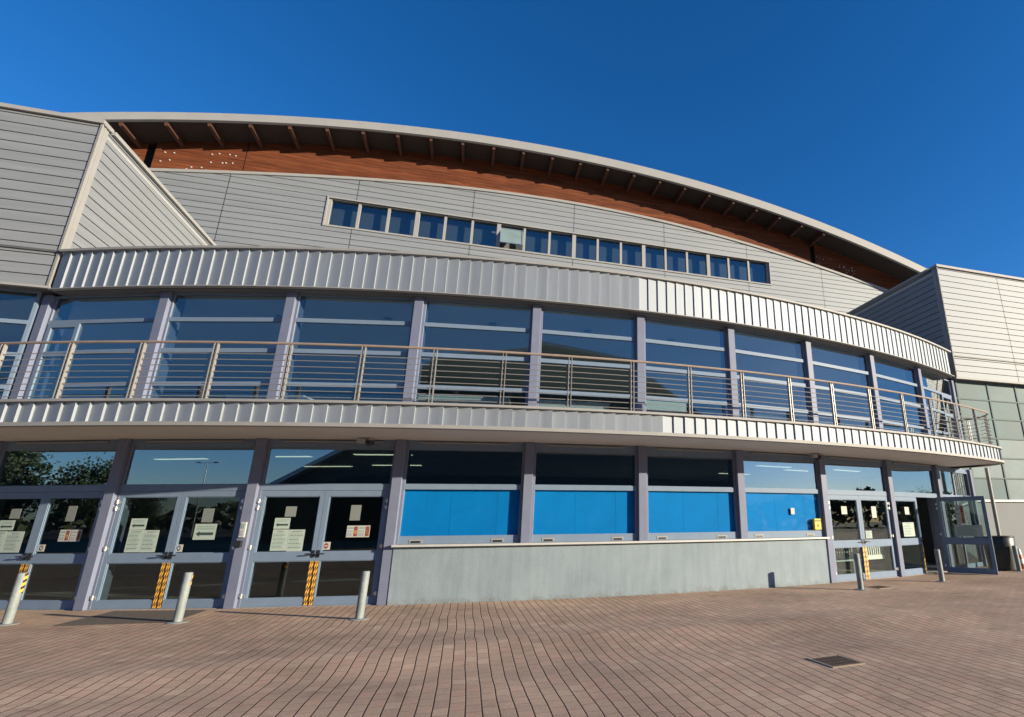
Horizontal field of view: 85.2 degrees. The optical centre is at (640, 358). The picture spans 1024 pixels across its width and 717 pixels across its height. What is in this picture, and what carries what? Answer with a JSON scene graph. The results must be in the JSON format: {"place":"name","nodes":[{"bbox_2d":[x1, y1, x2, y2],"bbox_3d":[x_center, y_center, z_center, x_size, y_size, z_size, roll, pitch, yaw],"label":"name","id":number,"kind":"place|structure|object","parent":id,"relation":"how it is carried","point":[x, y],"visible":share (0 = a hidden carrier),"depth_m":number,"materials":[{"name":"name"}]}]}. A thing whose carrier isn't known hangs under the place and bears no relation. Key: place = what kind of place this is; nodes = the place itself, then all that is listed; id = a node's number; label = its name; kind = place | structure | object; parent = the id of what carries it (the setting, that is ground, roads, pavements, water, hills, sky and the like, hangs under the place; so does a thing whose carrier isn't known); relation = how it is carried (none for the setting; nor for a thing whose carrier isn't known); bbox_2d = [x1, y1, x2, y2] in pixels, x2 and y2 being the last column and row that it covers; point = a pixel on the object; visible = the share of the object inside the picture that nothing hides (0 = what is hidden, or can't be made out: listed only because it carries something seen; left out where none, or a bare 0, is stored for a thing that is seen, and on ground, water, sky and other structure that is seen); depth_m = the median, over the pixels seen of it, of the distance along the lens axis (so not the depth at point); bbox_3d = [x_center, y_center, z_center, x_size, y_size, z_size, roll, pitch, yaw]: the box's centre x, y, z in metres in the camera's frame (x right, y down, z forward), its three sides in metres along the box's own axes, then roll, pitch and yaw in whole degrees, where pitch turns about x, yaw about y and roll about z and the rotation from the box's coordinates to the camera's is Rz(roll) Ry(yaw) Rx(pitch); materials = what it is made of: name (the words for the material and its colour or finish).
{"place":"outdoors","nodes":[
{"label":"outdoors","id":0,"kind":"place"},
{"bbox_2d":[0,566,1023,716],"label":"plaza","id":1,"kind":"structure","parent":0,"point":[924,645],"depth_m":5.67,"materials":[{"name":"brick"}]},
{"bbox_2d":[0,573,28,625],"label":"bollard","id":2,"kind":"object","parent":1,"relation":"on","point":[14,600],"visible":0.94,"depth_m":7.92,"materials":[{"name":"white metal"}]},
{"bbox_2d":[54,610,206,625],"bbox_3d":[-7.798,4.022,8.428,1.729,0.009,1.361,2,-17,-8],"label":"door mat","id":3,"kind":"object","parent":1,"relation":"on","point":[145,616],"depth_m":8.28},
{"bbox_2d":[165,572,193,623],"bbox_3d":[-6.789,3.559,7.993,0.270,0.736,0.270,0,-17,0],"label":"bollard","id":4,"kind":"object","parent":1,"relation":"on","point":[182,598],"visible":0.91,"depth_m":7.96,"materials":[{"name":"white metal"}]},
{"bbox_2d":[349,571,369,620],"bbox_3d":[-4.219,3.601,8.166,0.270,0.721,0.270,0,-17,0],"label":"bollard","id":5,"kind":"object","parent":1,"relation":"on","point":[362,596],"visible":0.92,"depth_m":8.13,"materials":[{"name":"white metal"}]},
{"bbox_2d":[806,654,865,667],"bbox_3d":[1.939,3.027,5.388,0.400,0.025,0.400,6,-18,-21],"label":"drain cover","id":6,"kind":"object","parent":1,"relation":"on","point":[835,661],"visible":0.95,"depth_m":5.36,"materials":[{"name":"metal"}]},
{"bbox_2d":[853,553,867,590],"bbox_3d":[4.495,4.412,11.123,0.270,0.751,0.270,0,-17,0],"label":"bollard","id":7,"kind":"object","parent":1,"relation":"on","point":[858,572],"visible":0.84,"depth_m":11.08,"materials":[{"name":"silver metal"}]},
{"bbox_2d":[864,585,893,588],"bbox_3d":[5.038,4.844,11.424,0.420,0.025,0.420,7,-18,-23],"label":"drain cover","id":8,"kind":"object","parent":1,"relation":"on","point":[879,587],"visible":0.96,"depth_m":11.34,"materials":[{"name":"metal"}]},
{"bbox_2d":[934,549,948,581],"bbox_3d":[6.898,4.798,12.457,0.270,0.751,0.270,0,-17,0],"label":"bollard","id":9,"kind":"object","parent":1,"relation":"on","point":[939,565],"visible":0.91,"depth_m":12.42,"materials":[{"name":"grey metal"}]},
{"bbox_2d":[982,536,1016,570],"bbox_3d":[10.164,5.490,15.260,0.810,0.905,0.810,0,-17,0],"label":"litter bin","id":10,"kind":"object","parent":1,"relation":"on","point":[1004,555],"visible":0.7,"depth_m":14.97,"materials":[{"name":"metal"}]},
{"bbox_2d":[1012,545,1023,571],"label":"bollard","id":11,"kind":"object","parent":1,"relation":"on","point":[1016,558],"visible":0.91,"depth_m":14.74,"materials":[{"name":"silver metal"}]},
{"bbox_2d":[1017,549,1023,569],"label":"traffic cone","id":12,"kind":"object","parent":1,"relation":"on","point":[1021,558],"visible":0.5,"depth_m":15.17,"materials":[{"name":"white plastic"}]},
{"bbox_2d":[0,0,1023,277],"label":"sky","id":13,"kind":"structure","parent":0,"point":[896,126],"materials":[{"name":"blue"}]},
{"label":"ground","id":14,"kind":"structure","parent":0,"visible":0},
{"bbox_2d":[0,102,1023,610],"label":"exhibition hall","id":15,"kind":"structure","parent":14,"relation":"on","point":[170,282],"depth_m":12.83,"materials":[{"name":"metal"}]},
{"bbox_2d":[0,531,7,552],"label":"notice","id":16,"kind":"object","parent":15,"relation":"attached to","point":[3,534],"visible":1,"depth_m":9.60,"materials":[{"name":"paper"}]},
{"bbox_2d":[0,520,15,529],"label":"notice","id":17,"kind":"object","parent":15,"relation":"attached to","point":[6,524],"visible":1,"depth_m":9.66,"materials":[{"name":"paper"}]},
{"bbox_2d":[1,531,24,552],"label":"notice","id":18,"kind":"object","parent":15,"relation":"attached to","point":[13,541],"visible":1,"depth_m":9.57,"materials":[{"name":"paper"}]},
{"bbox_2d":[9,509,21,518],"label":"notice","id":19,"kind":"object","parent":15,"relation":"attached to","point":[15,513],"visible":1,"depth_m":9.71,"materials":[{"name":"grey paper"}]},
{"bbox_2d":[0,288,44,398],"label":"window","id":20,"kind":"structure","parent":15,"relation":"in","point":[29,323],"depth_m":10.67,"materials":[{"name":"grey paint"}]},
{"bbox_2d":[0,492,47,608],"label":"door","id":21,"kind":"structure","parent":15,"relation":"in","point":[21,559],"depth_m":9.56,"materials":[{"name":"grey paint"}]},
{"bbox_2d":[37,545,44,551],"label":"notice","id":22,"kind":"object","parent":15,"relation":"attached to","point":[40,548],"visible":1,"depth_m":9.50,"materials":[{"name":"white paper"}]},
{"bbox_2d":[0,440,118,486],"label":"window","id":23,"kind":"structure","parent":15,"relation":"in","point":[68,444],"depth_m":10.03,"materials":[{"name":"grey paint"}]},
{"bbox_2d":[18,492,104,608],"bbox_3d":[-10.147,3.335,9.457,1.170,1.940,0.131,-1,-17,3],"label":"door","id":24,"kind":"structure","parent":15,"relation":"in","point":[33,558],"depth_m":9.43,"materials":[{"name":"grey paint"}]},
{"bbox_2d":[57,530,70,541],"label":"notice","id":25,"kind":"object","parent":15,"relation":"attached to","point":[64,535],"visible":1,"depth_m":9.55,"materials":[{"name":"white paper"}]},
{"bbox_2d":[65,506,77,520],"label":"notice","id":26,"kind":"object","parent":15,"relation":"attached to","point":[71,513],"visible":1,"depth_m":9.66,"materials":[{"name":"grey paper"}]},
{"bbox_2d":[69,530,81,540],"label":"notice","id":27,"kind":"object","parent":15,"relation":"attached to","point":[75,535],"visible":1,"depth_m":9.54,"materials":[{"name":"white paper"}]},
{"bbox_2d":[24,293,160,398],"bbox_3d":[-10.751,-0.057,10.610,2.323,2.570,0.090,-1,-17,3],"label":"window","id":28,"kind":"structure","parent":15,"relation":"in","point":[78,325],"depth_m":10.73,"materials":[{"name":"grey paint"}]},
{"bbox_2d":[124,530,143,551],"bbox_3d":[-8.918,3.212,9.499,0.255,0.371,0.004,0,-17,-2],"label":"notice","id":29,"kind":"object","parent":15,"relation":"attached to","point":[134,540],"visible":1,"depth_m":9.50,"materials":[{"name":"paper"}]},
{"bbox_2d":[89,491,183,608],"bbox_3d":[-8.819,3.324,9.457,1.138,1.940,0.136,0,-17,0],"label":"door","id":30,"kind":"structure","parent":15,"relation":"in","point":[110,557],"depth_m":9.40,"materials":[{"name":"blue paint"}]},
{"bbox_2d":[129,518,147,529],"bbox_3d":[-8.915,2.938,9.583,0.275,0.192,0.004,0,-17,-2],"label":"notice","id":31,"kind":"object","parent":15,"relation":"attached to","point":[138,523],"visible":1,"depth_m":9.58,"materials":[{"name":"paper"}]},
{"bbox_2d":[139,530,159,551],"bbox_3d":[-8.653,3.215,9.507,0.265,0.369,0.004,0,-17,-2],"label":"notice","id":32,"kind":"object","parent":15,"relation":"attached to","point":[149,540],"visible":1,"depth_m":9.51,"materials":[{"name":"paper"}]},
{"bbox_2d":[176,544,182,551],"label":"notice","id":33,"kind":"object","parent":15,"relation":"attached to","point":[179,547],"visible":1,"depth_m":9.49,"materials":[{"name":"white paper"}]},
{"bbox_2d":[124,439,255,484],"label":"window","id":34,"kind":"structure","parent":15,"relation":"in","point":[139,443],"depth_m":10.00,"materials":[{"name":"blue paint"}]},
{"bbox_2d":[157,491,245,607],"bbox_3d":[-7.670,3.322,9.478,1.148,1.940,0.131,0,-17,-2],"label":"door","id":35,"kind":"structure","parent":15,"relation":"in","point":[174,557],"depth_m":9.44,"materials":[{"name":"blue paint"}]},
{"bbox_2d":[192,524,216,539],"bbox_3d":[-7.735,3.073,9.579,0.375,0.268,0.004,0,-17,-2],"label":"notice","id":36,"kind":"object","parent":15,"relation":"attached to","point":[204,531],"visible":1,"depth_m":9.58,"materials":[{"name":"paper"}]},
{"bbox_2d":[201,508,214,521],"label":"notice","id":37,"kind":"object","parent":15,"relation":"attached to","point":[208,514],"visible":1,"depth_m":9.66,"materials":[{"name":"grey paper"}]},
{"bbox_2d":[149,293,286,397],"bbox_3d":[-8.272,-0.083,10.589,2.280,2.570,0.079,0,-17,-2],"label":"window","id":38,"kind":"structure","parent":15,"relation":"in","point":[172,319],"depth_m":10.60,"materials":[{"name":"blue paint"}]},
{"bbox_2d":[233,522,247,546],"bbox_3d":[-7.024,3.086,9.469,0.140,0.420,0.050,1,-17,-4],"label":"card reader","id":39,"kind":"object","parent":15,"relation":"attached to","point":[242,531],"visible":1,"depth_m":9.47,"materials":[{"name":"white plastic"}]},
{"bbox_2d":[225,395,313,399],"bbox_3d":[-7.503,1.073,10.951,1.500,0.550,0.600,1,-17,-3],"label":"table","id":40,"kind":"object","parent":15,"relation":"on","point":[303,397],"visible":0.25,"depth_m":10.74,"materials":[{"name":"grey metal"}]},
{"bbox_2d":[270,529,288,550],"bbox_3d":[-6.439,3.234,9.622,0.268,0.360,0.004,2,-17,-6],"label":"notice","id":41,"kind":"object","parent":15,"relation":"attached to","point":[279,540],"visible":1,"depth_m":9.62,"materials":[{"name":"paper"}]},
{"bbox_2d":[273,518,290,528],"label":"notice","id":42,"kind":"object","parent":15,"relation":"attached to","point":[281,523],"visible":1,"depth_m":9.70,"materials":[{"name":"paper"}]},
{"bbox_2d":[238,491,325,606],"bbox_3d":[-6.354,3.340,9.572,1.144,1.940,0.131,2,-17,-6],"label":"door","id":43,"kind":"structure","parent":15,"relation":"in","point":[282,556],"depth_m":9.53,"materials":[{"name":"blue paint"}]},
{"bbox_2d":[285,506,296,516],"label":"notice","id":44,"kind":"object","parent":15,"relation":"attached to","point":[290,511],"visible":1,"depth_m":9.78,"materials":[{"name":"grey paper"}]},
{"bbox_2d":[286,529,304,550],"bbox_3d":[-6.169,3.249,9.650,0.265,0.368,0.004,2,-17,-6],"label":"notice","id":45,"kind":"object","parent":15,"relation":"attached to","point":[295,540],"visible":1,"depth_m":9.65,"materials":[{"name":"paper"}]},
{"bbox_2d":[323,542,330,549],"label":"notice","id":46,"kind":"object","parent":15,"relation":"attached to","point":[326,545],"visible":1,"depth_m":9.68,"materials":[{"name":"white paper"}]},
{"bbox_2d":[263,439,394,483],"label":"window","id":47,"kind":"structure","parent":15,"relation":"in","point":[276,443],"depth_m":10.17,"materials":[{"name":"blue paint"}]},
{"bbox_2d":[308,491,388,605],"bbox_3d":[-5.207,3.370,9.702,1.155,1.940,0.131,2,-17,-6],"label":"door","id":48,"kind":"structure","parent":15,"relation":"in","point":[359,555],"depth_m":9.66,"materials":[{"name":"grey paint"}]},
{"bbox_2d":[283,294,413,388],"bbox_3d":[-5.816,-0.049,10.765,2.291,2.570,0.079,2,-17,-6],"label":"window","id":49,"kind":"structure","parent":15,"relation":"in","point":[299,320],"depth_m":10.84,"materials":[{"name":"blue paint"}]},
{"bbox_2d":[346,526,358,536],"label":"notice","id":50,"kind":"object","parent":15,"relation":"attached to","point":[352,531],"visible":1,"depth_m":9.80,"materials":[{"name":"white paper"}]},
{"bbox_2d":[349,505,361,519],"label":"notice","id":51,"kind":"object","parent":15,"relation":"attached to","point":[355,512],"visible":1,"depth_m":9.89,"materials":[{"name":"grey paper"}]},
{"bbox_2d":[357,525,369,536],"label":"notice","id":52,"kind":"object","parent":15,"relation":"attached to","point":[363,531],"visible":1,"depth_m":9.82,"materials":[{"name":"white paper"}]},
{"bbox_2d":[357,438,374,445],"bbox_3d":[-5.106,1.550,10.031,0.299,0.140,0.153,0,-17,0],"label":"security camera","id":53,"kind":"object","parent":15,"relation":"attached to","point":[369,442],"visible":1,"depth_m":9.98,"materials":[{"name":"grey plastic"}]},
{"bbox_2d":[398,484,520,543],"bbox_3d":[-3.385,2.931,10.201,2.212,1.064,0.087,3,-17,-11],"label":"window","id":54,"kind":"structure","parent":15,"relation":"in","point":[431,513],"depth_m":10.21,"materials":[{"name":"blue paint"}]},
{"bbox_2d":[405,440,522,484],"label":"window","id":55,"kind":"structure","parent":15,"relation":"in","point":[414,445],"depth_m":10.53,"materials":[{"name":"black glass"}]},
{"bbox_2d":[418,394,510,404],"bbox_3d":[-3.886,1.172,11.492,2.100,0.620,0.700,3,-17,-10],"label":"table","id":56,"kind":"object","parent":15,"relation":"on","point":[461,399],"visible":0.23,"depth_m":11.28,"materials":[{"name":"grey metal"}]},
{"bbox_2d":[415,299,530,401],"bbox_3d":[-3.419,0.044,11.133,2.208,2.570,0.079,3,-17,-11],"label":"window","id":57,"kind":"structure","parent":15,"relation":"in","point":[426,324],"depth_m":11.18,"materials":[{"name":"blue paint"}]},
{"bbox_2d":[539,400,609,409],"bbox_3d":[-1.534,1.305,11.920,1.600,0.580,0.700,4,-18,-15],"label":"table","id":58,"kind":"object","parent":15,"relation":"on","point":[583,404],"visible":0.18,"depth_m":11.68,"materials":[{"name":"white laminate"}]},
{"bbox_2d":[532,485,635,541],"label":"window","id":59,"kind":"structure","parent":15,"relation":"in","point":[562,513],"depth_m":10.75,"materials":[{"name":"blue glass"}]},
{"bbox_2d":[535,443,634,485],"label":"window","id":60,"kind":"structure","parent":15,"relation":"in","point":[541,447],"depth_m":11.07,"materials":[{"name":"blue paint"}]},
{"bbox_2d":[539,307,633,398],"bbox_3d":[-1.139,0.189,11.671,2.131,2.570,0.079,4,-18,-16],"label":"window","id":61,"kind":"structure","parent":15,"relation":"in","point":[547,332],"depth_m":11.72,"materials":[{"name":"blue paint"}]},
{"bbox_2d":[646,400,686,413],"bbox_3d":[0.463,1.433,12.773,1.100,0.800,0.700,6,-18,-19],"label":"table","id":62,"kind":"object","parent":15,"relation":"on","point":[664,406],"visible":0.14,"depth_m":12.54,"materials":[{"name":"white laminate"}]},
{"bbox_2d":[645,317,728,412],"bbox_3d":[1.056,0.386,12.374,2.139,2.570,0.079,6,-18,-20],"label":"window","id":63,"kind":"structure","parent":15,"relation":"in","point":[650,341],"depth_m":12.44,"materials":[{"name":"blue paint"}]},
{"bbox_2d":[647,447,733,487],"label":"window","id":64,"kind":"structure","parent":15,"relation":"in","point":[655,451],"depth_m":11.78,"materials":[{"name":"blue paint"}]},
{"bbox_2d":[647,486,736,539],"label":"window","id":65,"kind":"structure","parent":15,"relation":"in","point":[674,513],"depth_m":11.45,"materials":[{"name":"blue glass"}]},
{"bbox_2d":[716,413,787,420],"bbox_3d":[2.780,1.760,13.566,1.800,0.600,0.700,7,-19,-24],"label":"table","id":66,"kind":"object","parent":15,"relation":"on","point":[749,415],"visible":0.12,"depth_m":13.39,"materials":[{"name":"white laminate"}]},
{"bbox_2d":[734,329,809,422],"bbox_3d":[3.219,0.637,13.260,2.207,2.570,0.079,7,-19,-24],"label":"window","id":67,"kind":"structure","parent":15,"relation":"in","point":[756,354],"depth_m":13.33,"materials":[{"name":"blue paint"}]},
{"bbox_2d":[743,451,817,489],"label":"window","id":68,"kind":"structure","parent":15,"relation":"in","point":[754,455],"depth_m":12.66,"materials":[{"name":"blue paint"}]},
{"bbox_2d":[745,488,822,537],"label":"window","id":69,"kind":"structure","parent":15,"relation":"in","point":[769,515],"depth_m":12.33,"materials":[{"name":"blue paint"}]},
{"bbox_2d":[810,453,821,459],"bbox_3d":[4.173,2.333,12.848,0.296,0.140,0.146,8,-19,-25],"label":"security camera","id":70,"kind":"object","parent":15,"relation":"attached to","point":[818,456],"visible":1,"depth_m":12.81,"materials":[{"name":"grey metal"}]},
{"bbox_2d":[812,519,821,529],"bbox_3d":[4.104,3.863,12.591,0.200,0.250,0.079,7,-19,-24],"label":"call box","id":71,"kind":"object","parent":15,"relation":"attached to","point":[816,524],"visible":1,"depth_m":12.55,"materials":[{"name":"yellow paint"}]},
{"bbox_2d":[819,421,854,426],"bbox_3d":[5.070,2.069,14.608,1.600,0.580,0.600,9,-19,-29],"label":"table","id":72,"kind":"object","parent":15,"relation":"on","point":[831,423],"visible":0.1,"depth_m":14.38,"materials":[{"name":"white laminate"}]},
{"bbox_2d":[811,342,875,428],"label":"window","id":73,"kind":"structure","parent":15,"relation":"in","point":[825,365],"depth_m":14.43,"materials":[{"name":"blue paint"}]},
{"bbox_2d":[841,506,846,513],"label":"notice","id":74,"kind":"object","parent":15,"relation":"attached to","point":[844,509],"visible":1,"depth_m":13.18,"materials":[{"name":"white paper"}]},
{"bbox_2d":[836,548,855,572],"bbox_3d":[4.911,5.273,14.250,2.060,0.800,0.060,9,-19,-29],"label":"slatted barrier","id":75,"kind":"object","parent":15,"relation":"on","point":[845,558],"visible":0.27,"depth_m":14.61,"materials":[{"name":"white plastic"}]},
{"bbox_2d":[828,495,867,581],"bbox_3d":[4.942,4.278,12.955,1.157,1.940,0.131,9,-19,-29],"label":"door","id":76,"kind":"structure","parent":15,"relation":"in","point":[839,543],"depth_m":13.02,"materials":[{"name":"blue paint"}]},
{"bbox_2d":[824,456,885,491],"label":"window","id":77,"kind":"structure","parent":15,"relation":"in","point":[828,459],"depth_m":13.78,"materials":[{"name":"blue paint"}]},
{"bbox_2d":[865,531,871,537],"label":"notice","id":78,"kind":"object","parent":15,"relation":"attached to","point":[868,534],"visible":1,"depth_m":13.39,"materials":[{"name":"paper"}]},
{"bbox_2d":[857,546,886,569],"bbox_3d":[6.540,5.564,15.247,1.360,0.800,0.060,11,-20,-33],"label":"slatted barrier","id":79,"kind":"object","parent":15,"relation":"on","point":[877,555],"visible":0.38,"depth_m":15.31,"materials":[{"name":"white plastic"}]},
{"bbox_2d":[871,506,876,517],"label":"notice","id":80,"kind":"object","parent":15,"relation":"attached to","point":[873,510],"visible":1,"depth_m":13.69,"materials":[{"name":"white paper"}]},
{"bbox_2d":[858,496,897,578],"bbox_3d":[5.952,4.441,13.519,1.167,1.940,0.131,9,-19,-29],"label":"door","id":81,"kind":"structure","parent":15,"relation":"in","point":[869,542],"depth_m":13.52,"materials":[{"name":"blue paint"}]},
{"bbox_2d":[874,356,924,434],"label":"window","id":82,"kind":"structure","parent":15,"relation":"in","point":[877,375],"depth_m":15.79,"materials":[{"name":"blue paint"}]},
{"bbox_2d":[904,507,908,513],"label":"notice","id":83,"kind":"object","parent":15,"relation":"attached to","point":[906,510],"visible":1,"depth_m":14.45,"materials":[{"name":"white paper"}]},
{"bbox_2d":[902,522,914,536],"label":"notice","id":84,"kind":"object","parent":15,"relation":"attached to","point":[908,529],"visible":1,"depth_m":14.29,"materials":[{"name":"paper"}]},
{"bbox_2d":[895,497,926,574],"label":"door","id":85,"kind":"structure","parent":15,"relation":"in","point":[904,541],"depth_m":14.34,"materials":[{"name":"blue paint"}]},
{"bbox_2d":[890,461,935,493],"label":"window","id":86,"kind":"structure","parent":15,"relation":"in","point":[894,464],"depth_m":15.12,"materials":[{"name":"blue paint"}]},
{"bbox_2d":[921,370,956,438],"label":"window","id":87,"kind":"structure","parent":15,"relation":"in","point":[942,396],"depth_m":17.41,"materials":[{"name":"blue paint"}]},
{"bbox_2d":[954,505,965,523],"bbox_3d":[8.559,4.185,14.493,0.200,0.500,0.004,-14,-21,37],"label":"notice","id":88,"kind":"object","parent":15,"relation":"attached to","point":[960,516],"visible":1,"depth_m":14.49,"materials":[{"name":"white paper"}]},
{"bbox_2d":[938,466,982,567],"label":"window","id":89,"kind":"structure","parent":15,"relation":"in","point":[945,469],"depth_m":16.43,"materials":[{"name":"blue paint"}]},
{"bbox_2d":[935,496,998,574],"bbox_3d":[8.606,4.671,14.345,1.196,1.940,0.095,-14,-21,37],"label":"door","id":90,"kind":"structure","parent":15,"relation":"in","point":[946,540],"depth_m":14.24,"materials":[{"name":"blue paint"}]},
{"bbox_2d":[954,525,983,536],"bbox_3d":[8.671,4.556,14.287,0.640,0.290,0.004,-14,-21,37],"label":"notice","id":91,"kind":"object","parent":15,"relation":"attached to","point":[970,530],"visible":1,"depth_m":14.28,"materials":[{"name":"paper"}]}
]}

